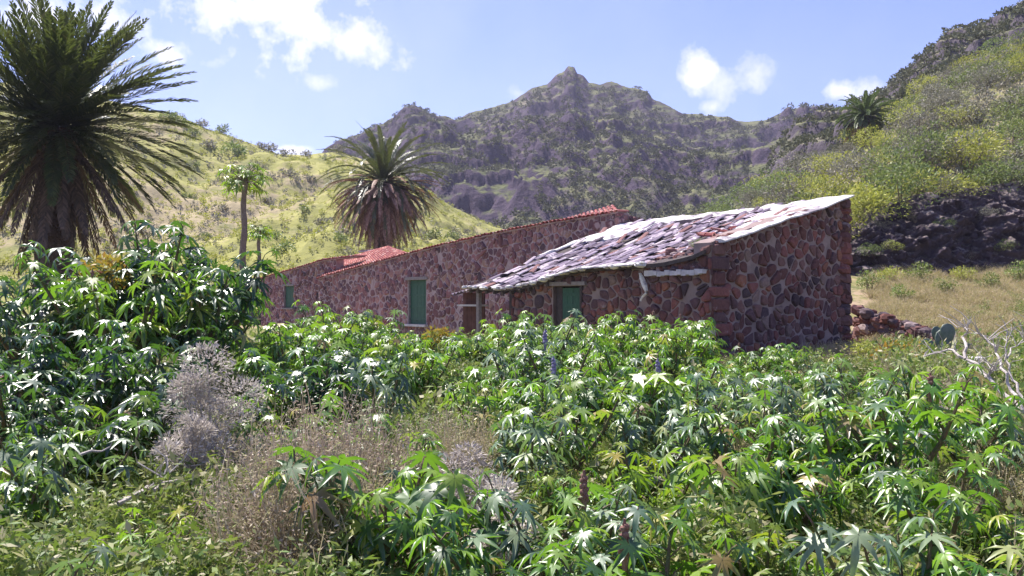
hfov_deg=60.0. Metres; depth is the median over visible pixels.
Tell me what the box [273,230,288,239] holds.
slope shrub
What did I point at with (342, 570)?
leafy weed
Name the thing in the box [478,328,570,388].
castor plant
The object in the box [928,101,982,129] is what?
hillside shrub
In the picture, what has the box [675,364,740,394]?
castor plant
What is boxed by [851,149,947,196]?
hillside shrub
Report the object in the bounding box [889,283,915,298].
field shrub
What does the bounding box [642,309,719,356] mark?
castor plant
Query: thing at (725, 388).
castor plant
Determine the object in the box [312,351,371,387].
castor plant
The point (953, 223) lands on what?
hillside shrub
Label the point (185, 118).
slope shrub
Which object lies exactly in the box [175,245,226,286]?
dark shrub
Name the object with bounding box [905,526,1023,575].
castor plant
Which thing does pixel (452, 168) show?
scrub
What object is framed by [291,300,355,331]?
castor plant
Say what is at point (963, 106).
hillside shrub
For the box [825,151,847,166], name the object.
hillside shrub
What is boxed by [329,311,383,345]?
castor plant
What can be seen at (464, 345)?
castor plant
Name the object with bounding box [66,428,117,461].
fallen stick
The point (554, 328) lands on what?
castor plant
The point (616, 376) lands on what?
leafy weed
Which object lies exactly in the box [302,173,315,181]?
slope shrub
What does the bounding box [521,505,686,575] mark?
leafy weed
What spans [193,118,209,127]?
slope shrub
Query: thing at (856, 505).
leafy weed
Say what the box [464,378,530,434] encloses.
leafy weed
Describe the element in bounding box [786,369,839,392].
castor plant
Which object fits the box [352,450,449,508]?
castor plant
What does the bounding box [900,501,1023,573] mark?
leafy weed
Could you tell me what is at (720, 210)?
hillside shrub
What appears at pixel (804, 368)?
castor plant
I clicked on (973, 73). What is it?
hillside shrub
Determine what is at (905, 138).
hillside shrub
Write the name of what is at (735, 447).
dry undergrowth
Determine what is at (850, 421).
castor plant
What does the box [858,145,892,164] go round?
hillside shrub
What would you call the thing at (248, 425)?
castor plant
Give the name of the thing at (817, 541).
castor plant
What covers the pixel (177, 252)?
castor bush
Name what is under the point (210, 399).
dry shrub
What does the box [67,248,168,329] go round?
orange shrub
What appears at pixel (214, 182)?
scrub
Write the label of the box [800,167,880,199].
hillside shrub
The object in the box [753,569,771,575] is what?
castor plant
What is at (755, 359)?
castor plant
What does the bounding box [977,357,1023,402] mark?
leafy weed
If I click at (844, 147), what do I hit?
hillside shrub
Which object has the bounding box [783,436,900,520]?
leafy weed
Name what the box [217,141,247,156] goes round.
slope shrub
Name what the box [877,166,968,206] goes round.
hillside shrub
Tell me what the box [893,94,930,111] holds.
hillside shrub
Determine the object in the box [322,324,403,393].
castor plant
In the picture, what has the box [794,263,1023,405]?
dry grass
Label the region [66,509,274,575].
leafy weed
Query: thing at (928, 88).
hillside shrub
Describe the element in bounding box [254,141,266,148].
slope shrub
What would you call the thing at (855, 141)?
hillside shrub
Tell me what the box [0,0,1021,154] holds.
sky
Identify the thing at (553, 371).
castor plant
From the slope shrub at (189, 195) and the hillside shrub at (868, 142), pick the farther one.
the slope shrub at (189, 195)
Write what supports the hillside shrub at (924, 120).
on the hillside
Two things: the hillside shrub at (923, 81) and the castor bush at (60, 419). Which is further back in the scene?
the hillside shrub at (923, 81)
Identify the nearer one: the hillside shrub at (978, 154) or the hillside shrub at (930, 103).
the hillside shrub at (978, 154)
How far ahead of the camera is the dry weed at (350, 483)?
5.17 m
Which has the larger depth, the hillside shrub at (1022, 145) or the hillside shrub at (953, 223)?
the hillside shrub at (1022, 145)
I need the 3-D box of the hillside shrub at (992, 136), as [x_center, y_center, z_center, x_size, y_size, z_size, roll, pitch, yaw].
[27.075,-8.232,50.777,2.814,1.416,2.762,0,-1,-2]
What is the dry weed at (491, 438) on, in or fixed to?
on the ground at (858, 297)
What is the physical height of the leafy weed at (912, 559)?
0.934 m
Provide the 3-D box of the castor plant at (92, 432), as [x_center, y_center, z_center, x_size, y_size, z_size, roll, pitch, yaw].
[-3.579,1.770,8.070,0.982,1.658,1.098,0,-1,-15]
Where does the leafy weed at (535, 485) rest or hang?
on the ground at (858, 297)
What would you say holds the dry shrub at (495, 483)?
on the ground at (858, 297)
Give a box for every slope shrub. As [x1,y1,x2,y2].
[157,110,181,119]
[173,116,193,127]
[182,192,196,199]
[183,127,202,136]
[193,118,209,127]
[195,232,213,239]
[199,138,217,149]
[211,204,230,210]
[214,123,232,136]
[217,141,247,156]
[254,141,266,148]
[261,141,278,152]
[262,195,274,203]
[271,239,296,253]
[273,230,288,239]
[277,168,295,175]
[279,149,296,155]
[296,203,311,214]
[300,149,311,155]
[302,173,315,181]
[312,217,327,225]
[329,144,345,152]
[333,232,348,242]
[422,226,450,240]
[447,230,459,239]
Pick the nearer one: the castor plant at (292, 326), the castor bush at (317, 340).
the castor bush at (317, 340)
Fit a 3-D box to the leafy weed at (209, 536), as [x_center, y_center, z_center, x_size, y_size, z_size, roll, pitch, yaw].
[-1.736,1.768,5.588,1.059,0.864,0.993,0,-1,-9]
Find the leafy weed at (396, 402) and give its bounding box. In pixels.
[369,382,421,413]
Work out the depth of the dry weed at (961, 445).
8.88 m
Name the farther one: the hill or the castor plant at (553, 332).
the hill
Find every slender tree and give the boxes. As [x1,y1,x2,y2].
[216,162,273,285]
[247,223,274,291]
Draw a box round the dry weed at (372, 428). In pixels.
[266,387,447,513]
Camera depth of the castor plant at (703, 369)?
13.19 m
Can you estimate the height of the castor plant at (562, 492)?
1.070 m
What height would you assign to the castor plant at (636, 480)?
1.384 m
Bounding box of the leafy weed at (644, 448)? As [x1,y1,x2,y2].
[579,419,694,501]
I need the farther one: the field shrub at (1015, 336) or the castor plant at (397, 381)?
the field shrub at (1015, 336)
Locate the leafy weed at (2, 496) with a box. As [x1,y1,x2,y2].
[0,460,89,535]
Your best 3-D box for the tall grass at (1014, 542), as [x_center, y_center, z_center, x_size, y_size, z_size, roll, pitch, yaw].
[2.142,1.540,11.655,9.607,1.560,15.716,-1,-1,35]
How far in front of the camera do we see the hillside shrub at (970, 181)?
41.74 m
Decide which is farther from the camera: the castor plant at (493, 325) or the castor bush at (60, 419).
the castor plant at (493, 325)
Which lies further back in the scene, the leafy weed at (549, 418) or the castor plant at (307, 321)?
the castor plant at (307, 321)
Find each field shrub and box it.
[797,346,834,380]
[844,337,878,365]
[855,269,888,290]
[877,265,904,279]
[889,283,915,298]
[902,260,934,280]
[932,276,960,292]
[949,265,977,279]
[973,272,1001,287]
[987,319,1023,346]
[1003,260,1023,281]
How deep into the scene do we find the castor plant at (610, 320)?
18.00 m
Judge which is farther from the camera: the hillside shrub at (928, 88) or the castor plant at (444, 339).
the hillside shrub at (928, 88)
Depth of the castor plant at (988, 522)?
5.87 m
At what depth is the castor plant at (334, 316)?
18.40 m
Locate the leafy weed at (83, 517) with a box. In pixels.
[2,480,154,567]
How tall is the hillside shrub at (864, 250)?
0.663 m
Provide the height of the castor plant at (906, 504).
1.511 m
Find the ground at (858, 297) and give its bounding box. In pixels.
[0,275,1023,571]
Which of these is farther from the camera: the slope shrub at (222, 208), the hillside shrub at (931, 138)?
the slope shrub at (222, 208)
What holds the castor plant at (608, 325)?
on the ground at (858, 297)
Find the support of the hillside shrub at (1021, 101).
on the hillside
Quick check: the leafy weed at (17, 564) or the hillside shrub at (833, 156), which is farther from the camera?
the hillside shrub at (833, 156)
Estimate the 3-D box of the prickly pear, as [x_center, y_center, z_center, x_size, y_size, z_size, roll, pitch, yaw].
[9.742,1.356,19.953,1.257,1.135,0.600,0,-1,0]
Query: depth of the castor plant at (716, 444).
7.74 m
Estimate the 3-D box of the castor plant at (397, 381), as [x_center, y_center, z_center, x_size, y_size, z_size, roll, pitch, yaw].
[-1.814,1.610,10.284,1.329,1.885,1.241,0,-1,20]
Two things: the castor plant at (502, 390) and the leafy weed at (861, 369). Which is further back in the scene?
the leafy weed at (861, 369)
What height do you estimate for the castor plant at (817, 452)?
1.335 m
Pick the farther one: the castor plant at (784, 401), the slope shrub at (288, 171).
the slope shrub at (288, 171)
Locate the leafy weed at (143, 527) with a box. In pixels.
[85,510,213,568]
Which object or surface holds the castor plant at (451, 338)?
on the ground at (858, 297)
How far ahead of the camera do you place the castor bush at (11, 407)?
8.66 m
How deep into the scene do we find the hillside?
59.12 m
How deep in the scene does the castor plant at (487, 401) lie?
9.87 m
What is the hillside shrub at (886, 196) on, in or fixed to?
on the hillside
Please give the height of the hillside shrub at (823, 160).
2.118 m
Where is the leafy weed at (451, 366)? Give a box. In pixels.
[425,348,495,415]
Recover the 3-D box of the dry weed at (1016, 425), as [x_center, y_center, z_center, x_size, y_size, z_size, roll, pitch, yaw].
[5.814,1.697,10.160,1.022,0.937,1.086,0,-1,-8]
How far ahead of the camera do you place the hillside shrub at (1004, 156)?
44.13 m
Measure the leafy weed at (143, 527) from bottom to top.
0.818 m
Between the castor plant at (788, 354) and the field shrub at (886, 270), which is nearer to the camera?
the castor plant at (788, 354)
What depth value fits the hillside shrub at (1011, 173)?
42.53 m
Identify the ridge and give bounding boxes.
[755,1,1023,195]
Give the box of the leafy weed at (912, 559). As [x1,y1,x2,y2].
[797,509,990,575]
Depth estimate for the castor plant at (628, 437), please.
8.12 m
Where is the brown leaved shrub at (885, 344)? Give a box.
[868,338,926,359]
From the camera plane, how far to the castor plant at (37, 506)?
6.15 m
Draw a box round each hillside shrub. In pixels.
[697,194,734,213]
[701,196,746,212]
[728,179,766,201]
[728,196,769,208]
[732,186,770,203]
[739,171,789,191]
[740,168,798,200]
[746,199,791,208]
[751,196,776,206]
[761,172,817,203]
[763,165,813,193]
[773,149,817,177]
[776,173,812,195]
[784,177,846,203]
[795,174,849,198]
[798,149,853,175]
[799,150,855,179]
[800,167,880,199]
[804,164,833,182]
[808,181,891,227]
[810,149,838,162]
[817,150,870,184]
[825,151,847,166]
[826,146,898,191]
[832,140,859,155]
[838,124,880,149]
[847,192,889,223]
[848,180,913,220]
[850,214,863,238]
[851,125,890,151]
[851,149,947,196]
[855,242,882,256]
[857,144,959,210]
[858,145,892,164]
[861,128,954,178]
[867,112,900,138]
[871,219,890,228]
[872,152,900,168]
[874,131,906,147]
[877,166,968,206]
[878,93,930,116]
[881,239,903,250]
[882,103,920,127]
[882,126,932,151]
[884,104,951,145]
[892,126,983,175]
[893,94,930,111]
[900,104,958,133]
[900,119,978,163]
[904,74,946,96]
[906,210,917,222]
[911,80,950,100]
[911,169,968,198]
[912,94,945,111]
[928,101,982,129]
[929,82,976,108]
[931,125,1008,172]
[931,126,994,155]
[933,218,955,226]
[934,61,977,86]
[940,62,982,90]
[940,89,1008,125]
[943,136,1012,167]
[946,175,988,194]
[947,50,998,73]
[952,160,1023,194]
[954,60,1012,90]
[958,130,1007,144]
[958,157,1023,191]
[965,51,1023,81]
[971,106,1023,148]
[972,36,1020,59]
[975,205,1005,218]
[981,63,1023,83]
[981,88,1023,132]
[982,150,1023,173]
[983,95,1022,119]
[988,85,1023,112]
[992,159,1023,186]
[994,239,1018,250]
[995,38,1023,62]
[997,131,1023,161]
[1002,30,1023,51]
[1003,53,1023,76]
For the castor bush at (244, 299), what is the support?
on the ground at (858, 297)
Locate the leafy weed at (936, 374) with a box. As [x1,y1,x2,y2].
[915,353,977,387]
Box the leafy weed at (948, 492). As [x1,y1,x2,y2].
[878,465,1021,543]
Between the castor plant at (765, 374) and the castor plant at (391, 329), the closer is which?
the castor plant at (765, 374)
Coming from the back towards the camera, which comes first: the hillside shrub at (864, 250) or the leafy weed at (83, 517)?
the hillside shrub at (864, 250)
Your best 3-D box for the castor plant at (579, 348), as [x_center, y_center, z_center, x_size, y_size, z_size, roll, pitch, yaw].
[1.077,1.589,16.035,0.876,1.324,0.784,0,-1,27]
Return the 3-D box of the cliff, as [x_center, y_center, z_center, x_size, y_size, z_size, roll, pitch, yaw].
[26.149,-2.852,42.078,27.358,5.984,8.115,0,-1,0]
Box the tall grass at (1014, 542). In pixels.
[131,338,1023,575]
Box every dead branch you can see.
[922,306,1023,413]
[995,311,1023,397]
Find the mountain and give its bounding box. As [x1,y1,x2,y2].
[322,66,841,228]
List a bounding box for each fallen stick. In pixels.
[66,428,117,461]
[117,447,204,505]
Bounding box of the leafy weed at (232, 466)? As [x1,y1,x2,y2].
[180,456,290,525]
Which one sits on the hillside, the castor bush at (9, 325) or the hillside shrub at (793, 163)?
the hillside shrub at (793, 163)
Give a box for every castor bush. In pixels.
[0,244,162,372]
[0,279,115,372]
[0,319,153,427]
[0,349,106,477]
[11,369,215,500]
[12,240,222,384]
[45,220,254,386]
[64,325,225,464]
[116,249,290,396]
[171,275,274,385]
[216,311,364,390]
[231,347,389,426]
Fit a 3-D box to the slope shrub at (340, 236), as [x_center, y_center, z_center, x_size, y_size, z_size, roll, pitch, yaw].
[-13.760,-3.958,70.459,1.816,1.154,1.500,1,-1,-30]
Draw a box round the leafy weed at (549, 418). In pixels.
[486,398,598,487]
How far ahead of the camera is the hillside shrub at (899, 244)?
39.24 m
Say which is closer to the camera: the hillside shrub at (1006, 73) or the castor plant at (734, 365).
the castor plant at (734, 365)
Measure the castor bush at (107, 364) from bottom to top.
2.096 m
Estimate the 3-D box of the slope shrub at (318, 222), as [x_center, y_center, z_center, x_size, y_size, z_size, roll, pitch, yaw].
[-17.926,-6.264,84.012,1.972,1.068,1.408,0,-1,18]
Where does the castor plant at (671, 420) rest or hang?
on the ground at (858, 297)
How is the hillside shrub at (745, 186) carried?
on the hillside
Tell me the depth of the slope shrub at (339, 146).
148.27 m
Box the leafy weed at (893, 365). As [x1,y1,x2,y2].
[882,358,914,372]
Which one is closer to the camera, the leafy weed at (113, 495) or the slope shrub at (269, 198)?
the leafy weed at (113, 495)
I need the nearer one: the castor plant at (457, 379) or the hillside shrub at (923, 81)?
the castor plant at (457, 379)
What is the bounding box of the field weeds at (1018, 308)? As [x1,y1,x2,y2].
[850,291,1023,356]
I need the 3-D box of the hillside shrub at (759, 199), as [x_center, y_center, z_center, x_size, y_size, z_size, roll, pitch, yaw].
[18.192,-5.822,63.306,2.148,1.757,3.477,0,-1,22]
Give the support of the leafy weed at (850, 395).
on the ground at (858, 297)
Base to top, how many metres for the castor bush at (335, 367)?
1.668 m
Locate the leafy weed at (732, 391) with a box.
[702,384,758,445]
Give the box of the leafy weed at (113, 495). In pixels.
[47,478,176,539]
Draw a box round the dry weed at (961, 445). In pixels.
[914,420,1004,490]
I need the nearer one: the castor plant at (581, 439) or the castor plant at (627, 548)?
the castor plant at (627, 548)
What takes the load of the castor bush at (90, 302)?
on the ground at (858, 297)
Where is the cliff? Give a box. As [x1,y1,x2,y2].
[850,181,1023,276]
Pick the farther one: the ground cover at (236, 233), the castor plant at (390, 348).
the ground cover at (236, 233)
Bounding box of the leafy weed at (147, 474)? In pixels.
[84,434,234,520]
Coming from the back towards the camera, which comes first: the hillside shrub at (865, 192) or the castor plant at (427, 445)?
the hillside shrub at (865, 192)
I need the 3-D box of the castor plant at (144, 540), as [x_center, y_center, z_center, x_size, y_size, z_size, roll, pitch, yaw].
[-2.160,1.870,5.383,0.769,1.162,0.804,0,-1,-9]
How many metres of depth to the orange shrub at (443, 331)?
18.00 m
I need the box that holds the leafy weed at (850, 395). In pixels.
[784,375,862,410]
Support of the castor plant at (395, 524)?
on the ground at (858, 297)
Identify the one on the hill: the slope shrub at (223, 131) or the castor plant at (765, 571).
the slope shrub at (223, 131)
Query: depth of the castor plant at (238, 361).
12.80 m
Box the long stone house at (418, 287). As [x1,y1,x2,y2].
[260,205,645,335]
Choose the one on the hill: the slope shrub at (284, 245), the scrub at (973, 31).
the slope shrub at (284, 245)
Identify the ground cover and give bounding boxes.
[0,104,500,298]
[696,47,1023,215]
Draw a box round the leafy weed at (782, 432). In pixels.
[762,412,822,457]
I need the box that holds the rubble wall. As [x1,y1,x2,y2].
[851,304,934,341]
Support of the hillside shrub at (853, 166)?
on the hillside
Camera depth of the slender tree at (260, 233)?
46.95 m
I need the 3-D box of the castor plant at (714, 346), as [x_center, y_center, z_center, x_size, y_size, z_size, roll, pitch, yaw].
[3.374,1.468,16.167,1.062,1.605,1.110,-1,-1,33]
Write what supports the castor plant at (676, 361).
on the ground at (858, 297)
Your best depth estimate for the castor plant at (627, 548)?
4.25 m
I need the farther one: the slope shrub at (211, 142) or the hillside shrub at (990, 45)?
the slope shrub at (211, 142)
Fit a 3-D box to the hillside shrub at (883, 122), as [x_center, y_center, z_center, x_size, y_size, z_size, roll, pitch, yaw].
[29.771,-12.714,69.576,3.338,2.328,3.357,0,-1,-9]
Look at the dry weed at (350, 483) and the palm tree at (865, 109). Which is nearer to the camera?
the dry weed at (350, 483)
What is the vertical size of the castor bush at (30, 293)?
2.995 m
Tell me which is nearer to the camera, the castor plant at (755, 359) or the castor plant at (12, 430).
the castor plant at (12, 430)
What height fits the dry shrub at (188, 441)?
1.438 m
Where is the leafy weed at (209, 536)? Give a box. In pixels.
[164,497,298,574]
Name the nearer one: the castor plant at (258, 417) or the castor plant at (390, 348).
the castor plant at (258, 417)
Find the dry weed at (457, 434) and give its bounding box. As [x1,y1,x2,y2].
[392,399,511,486]
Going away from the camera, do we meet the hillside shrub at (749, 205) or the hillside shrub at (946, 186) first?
the hillside shrub at (946, 186)
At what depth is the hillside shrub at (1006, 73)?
63.95 m
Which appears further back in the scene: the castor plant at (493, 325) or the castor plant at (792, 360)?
the castor plant at (493, 325)
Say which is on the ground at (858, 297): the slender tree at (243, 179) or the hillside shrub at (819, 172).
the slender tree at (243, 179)
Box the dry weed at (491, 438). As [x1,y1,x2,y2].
[415,402,510,484]
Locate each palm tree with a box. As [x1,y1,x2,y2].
[0,0,205,342]
[314,121,449,250]
[830,90,898,150]
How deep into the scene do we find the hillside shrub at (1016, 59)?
64.14 m
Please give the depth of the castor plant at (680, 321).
18.58 m
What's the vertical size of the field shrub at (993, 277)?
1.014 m
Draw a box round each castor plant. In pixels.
[0,417,164,529]
[0,420,70,477]
[0,450,71,558]
[4,422,116,490]
[44,543,118,575]
[63,395,177,486]
[85,500,216,572]
[224,381,352,465]
[228,387,296,432]
[233,348,297,394]
[253,321,313,365]
[253,446,486,575]
[254,368,334,436]
[275,351,325,389]
[276,315,331,352]
[277,319,320,340]
[282,325,353,366]
[284,393,395,454]
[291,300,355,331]
[293,325,357,346]
[303,377,371,432]
[305,323,388,366]
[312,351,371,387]
[318,343,417,427]
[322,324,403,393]
[325,308,385,329]
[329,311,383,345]
[342,423,445,487]
[343,305,406,340]
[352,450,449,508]
[360,333,423,376]
[360,340,434,401]
[365,322,404,346]
[377,335,469,398]
[380,332,433,362]
[388,330,416,356]
[400,470,612,575]
[402,335,447,357]
[411,332,471,370]
[420,369,482,410]
[421,327,466,353]
[437,382,536,441]
[441,333,496,371]
[463,360,523,395]
[470,334,519,369]
[471,326,511,345]
[473,470,665,575]
[478,313,532,343]
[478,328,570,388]
[485,323,541,370]
[487,402,585,534]
[490,375,557,421]
[494,309,558,344]
[494,374,643,486]
[501,367,598,432]
[507,328,606,393]
[511,309,587,372]
[516,325,560,345]
[518,356,625,437]
[531,467,632,538]
[531,501,757,575]
[535,330,575,350]
[548,339,588,366]
[553,344,636,394]
[560,313,649,361]
[563,370,688,450]
[567,314,619,350]
[577,332,671,384]
[578,309,641,346]
[598,441,713,520]
[601,338,650,373]
[606,401,713,500]
[611,349,736,431]
[620,320,696,373]
[621,389,755,490]
[638,358,733,446]
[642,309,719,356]
[647,320,715,379]
[657,447,790,548]
[659,313,708,354]
[670,324,728,367]
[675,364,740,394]
[679,390,824,487]
[697,359,741,384]
[701,513,837,575]
[705,340,725,373]
[714,372,787,427]
[716,364,804,443]
[723,451,852,549]
[724,358,755,383]
[727,370,778,395]
[732,343,790,375]
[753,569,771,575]
[754,427,879,499]
[759,347,797,387]
[761,346,808,391]
[763,542,897,575]
[765,342,797,356]
[772,396,929,492]
[778,360,819,398]
[779,497,1023,575]
[782,391,850,425]
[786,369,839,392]
[790,348,809,373]
[797,364,834,386]
[806,359,912,449]
[813,366,993,483]
[826,353,899,405]
[826,449,941,529]
[857,362,985,453]
[859,441,1023,552]
[865,386,917,422]
[877,372,1023,489]
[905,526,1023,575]
[961,494,1023,572]
[979,401,1023,479]
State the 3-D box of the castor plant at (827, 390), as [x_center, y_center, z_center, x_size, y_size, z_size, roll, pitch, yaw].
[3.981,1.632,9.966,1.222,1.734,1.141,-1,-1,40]
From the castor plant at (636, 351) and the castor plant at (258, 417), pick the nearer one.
the castor plant at (258, 417)
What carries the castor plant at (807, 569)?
on the ground at (858, 297)
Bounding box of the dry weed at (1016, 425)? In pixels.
[989,402,1023,457]
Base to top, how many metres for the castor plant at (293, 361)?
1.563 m
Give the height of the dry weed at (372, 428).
1.471 m
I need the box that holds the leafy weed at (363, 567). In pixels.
[277,531,428,575]
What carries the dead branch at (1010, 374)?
on the ground at (858, 297)
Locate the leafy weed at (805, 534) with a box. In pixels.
[742,512,836,571]
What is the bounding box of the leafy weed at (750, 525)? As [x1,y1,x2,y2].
[606,474,820,575]
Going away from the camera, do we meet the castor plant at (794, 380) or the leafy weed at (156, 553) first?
the leafy weed at (156, 553)
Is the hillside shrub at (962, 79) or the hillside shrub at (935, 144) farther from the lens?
the hillside shrub at (962, 79)
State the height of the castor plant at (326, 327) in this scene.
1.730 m
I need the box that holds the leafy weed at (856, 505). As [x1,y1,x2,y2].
[814,485,904,561]
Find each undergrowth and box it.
[0,326,1023,575]
[19,327,1023,575]
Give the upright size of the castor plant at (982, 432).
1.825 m
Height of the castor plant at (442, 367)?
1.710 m
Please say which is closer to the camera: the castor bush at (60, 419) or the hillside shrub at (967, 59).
the castor bush at (60, 419)
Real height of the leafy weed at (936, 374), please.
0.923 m
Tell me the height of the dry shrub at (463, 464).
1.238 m
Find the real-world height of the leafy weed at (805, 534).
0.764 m
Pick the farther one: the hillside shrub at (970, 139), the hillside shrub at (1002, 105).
the hillside shrub at (1002, 105)
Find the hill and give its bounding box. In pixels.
[0,82,500,313]
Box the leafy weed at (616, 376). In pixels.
[604,371,639,420]
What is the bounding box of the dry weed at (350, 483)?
[171,410,431,575]
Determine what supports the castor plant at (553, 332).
on the ground at (858, 297)
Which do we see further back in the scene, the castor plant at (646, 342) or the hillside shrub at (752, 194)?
the hillside shrub at (752, 194)
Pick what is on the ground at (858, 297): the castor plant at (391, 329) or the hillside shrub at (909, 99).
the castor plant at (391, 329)
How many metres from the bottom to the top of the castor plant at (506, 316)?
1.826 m
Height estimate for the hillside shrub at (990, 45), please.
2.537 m
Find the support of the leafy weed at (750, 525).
on the ground at (858, 297)
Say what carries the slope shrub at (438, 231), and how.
on the hill
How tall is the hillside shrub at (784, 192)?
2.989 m
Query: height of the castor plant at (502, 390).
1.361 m
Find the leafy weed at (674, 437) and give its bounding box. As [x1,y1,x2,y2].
[639,413,737,460]
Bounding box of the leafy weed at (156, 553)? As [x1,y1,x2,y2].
[51,522,258,575]
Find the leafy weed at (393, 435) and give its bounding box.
[356,406,450,468]
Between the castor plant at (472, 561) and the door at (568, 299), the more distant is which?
the door at (568, 299)
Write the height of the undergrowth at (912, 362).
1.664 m
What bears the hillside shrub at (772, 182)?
on the hillside
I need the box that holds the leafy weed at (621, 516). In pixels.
[606,479,709,543]
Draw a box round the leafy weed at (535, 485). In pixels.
[505,450,624,548]
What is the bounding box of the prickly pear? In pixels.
[920,323,972,353]
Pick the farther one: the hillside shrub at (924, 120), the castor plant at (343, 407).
the hillside shrub at (924, 120)
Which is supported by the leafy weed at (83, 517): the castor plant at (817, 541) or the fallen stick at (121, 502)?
the fallen stick at (121, 502)
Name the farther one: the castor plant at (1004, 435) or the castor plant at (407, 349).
the castor plant at (407, 349)
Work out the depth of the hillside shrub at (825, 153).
74.59 m
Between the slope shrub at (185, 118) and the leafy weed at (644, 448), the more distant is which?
the slope shrub at (185, 118)
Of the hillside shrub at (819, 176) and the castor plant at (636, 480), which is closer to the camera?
the castor plant at (636, 480)
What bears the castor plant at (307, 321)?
on the ground at (858, 297)
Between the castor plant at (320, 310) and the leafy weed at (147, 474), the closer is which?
the leafy weed at (147, 474)
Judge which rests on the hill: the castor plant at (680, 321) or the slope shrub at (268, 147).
the slope shrub at (268, 147)
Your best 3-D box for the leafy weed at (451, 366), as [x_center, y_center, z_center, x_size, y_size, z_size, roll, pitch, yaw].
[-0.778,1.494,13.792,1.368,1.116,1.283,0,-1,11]
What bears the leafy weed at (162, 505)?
on the ground at (858, 297)
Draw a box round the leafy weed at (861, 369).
[822,347,881,398]
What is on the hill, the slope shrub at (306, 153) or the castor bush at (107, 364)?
the slope shrub at (306, 153)
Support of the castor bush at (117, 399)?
on the ground at (858, 297)
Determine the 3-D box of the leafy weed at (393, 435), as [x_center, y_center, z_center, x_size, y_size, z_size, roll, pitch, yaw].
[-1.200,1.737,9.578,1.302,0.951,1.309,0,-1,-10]
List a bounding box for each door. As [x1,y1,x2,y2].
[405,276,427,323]
[557,286,583,339]
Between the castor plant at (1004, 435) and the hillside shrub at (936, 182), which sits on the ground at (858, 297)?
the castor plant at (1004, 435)
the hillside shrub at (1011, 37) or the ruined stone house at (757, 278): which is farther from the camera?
the hillside shrub at (1011, 37)
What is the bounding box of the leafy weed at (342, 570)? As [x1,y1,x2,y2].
[224,527,409,575]
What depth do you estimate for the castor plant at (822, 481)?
6.22 m
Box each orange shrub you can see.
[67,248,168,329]
[421,324,455,352]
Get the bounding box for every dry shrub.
[141,411,216,504]
[156,340,283,475]
[438,439,517,546]
[462,474,541,575]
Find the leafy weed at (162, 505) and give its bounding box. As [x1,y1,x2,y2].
[103,444,266,543]
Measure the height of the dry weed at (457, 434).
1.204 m
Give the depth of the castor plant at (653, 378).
9.34 m
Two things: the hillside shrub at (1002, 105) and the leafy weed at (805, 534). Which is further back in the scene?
the hillside shrub at (1002, 105)
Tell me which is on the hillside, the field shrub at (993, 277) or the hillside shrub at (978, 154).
the hillside shrub at (978, 154)
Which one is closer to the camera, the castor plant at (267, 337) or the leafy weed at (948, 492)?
the leafy weed at (948, 492)
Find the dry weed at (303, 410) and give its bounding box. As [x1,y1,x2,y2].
[193,375,421,528]
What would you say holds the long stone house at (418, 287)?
on the ground at (858, 297)
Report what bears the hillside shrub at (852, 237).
on the hillside
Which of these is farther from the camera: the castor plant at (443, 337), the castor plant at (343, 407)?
the castor plant at (443, 337)
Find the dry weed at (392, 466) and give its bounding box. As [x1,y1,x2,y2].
[216,454,422,570]
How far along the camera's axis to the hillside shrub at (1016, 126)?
49.28 m
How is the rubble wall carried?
on the ground at (858, 297)
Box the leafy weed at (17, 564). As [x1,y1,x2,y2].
[0,488,136,575]
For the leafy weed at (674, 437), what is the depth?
9.59 m
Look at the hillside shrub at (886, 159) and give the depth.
50.44 m
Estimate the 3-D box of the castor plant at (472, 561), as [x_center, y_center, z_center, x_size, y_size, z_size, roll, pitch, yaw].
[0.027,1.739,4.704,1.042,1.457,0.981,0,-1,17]
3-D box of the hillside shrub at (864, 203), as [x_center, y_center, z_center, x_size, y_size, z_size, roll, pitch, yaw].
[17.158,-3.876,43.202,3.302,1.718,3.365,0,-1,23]
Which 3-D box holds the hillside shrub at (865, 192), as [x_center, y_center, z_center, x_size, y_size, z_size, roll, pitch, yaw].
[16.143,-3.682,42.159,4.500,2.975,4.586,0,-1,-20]
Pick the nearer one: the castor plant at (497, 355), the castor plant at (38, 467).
the castor plant at (38, 467)
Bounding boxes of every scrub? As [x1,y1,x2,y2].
[0,86,501,292]
[326,67,840,228]
[755,0,1023,186]
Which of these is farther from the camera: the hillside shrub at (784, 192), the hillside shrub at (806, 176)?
the hillside shrub at (806, 176)
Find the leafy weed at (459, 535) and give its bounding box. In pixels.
[374,463,497,575]
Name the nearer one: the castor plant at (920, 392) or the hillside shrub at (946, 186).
the castor plant at (920, 392)
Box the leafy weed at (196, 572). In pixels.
[139,526,323,575]
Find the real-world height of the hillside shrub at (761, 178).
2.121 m
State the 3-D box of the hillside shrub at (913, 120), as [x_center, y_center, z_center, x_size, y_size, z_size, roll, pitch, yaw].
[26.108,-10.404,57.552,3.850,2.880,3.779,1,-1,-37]
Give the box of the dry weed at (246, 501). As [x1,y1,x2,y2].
[149,423,382,575]
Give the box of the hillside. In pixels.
[728,50,1023,224]
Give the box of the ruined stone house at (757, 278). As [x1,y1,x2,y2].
[450,195,854,362]
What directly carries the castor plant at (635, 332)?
on the ground at (858, 297)
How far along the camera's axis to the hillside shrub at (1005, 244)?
39.11 m
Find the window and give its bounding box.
[281,284,293,308]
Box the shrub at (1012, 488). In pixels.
[935,437,1023,524]
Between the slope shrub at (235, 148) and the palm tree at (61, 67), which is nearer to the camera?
the palm tree at (61, 67)

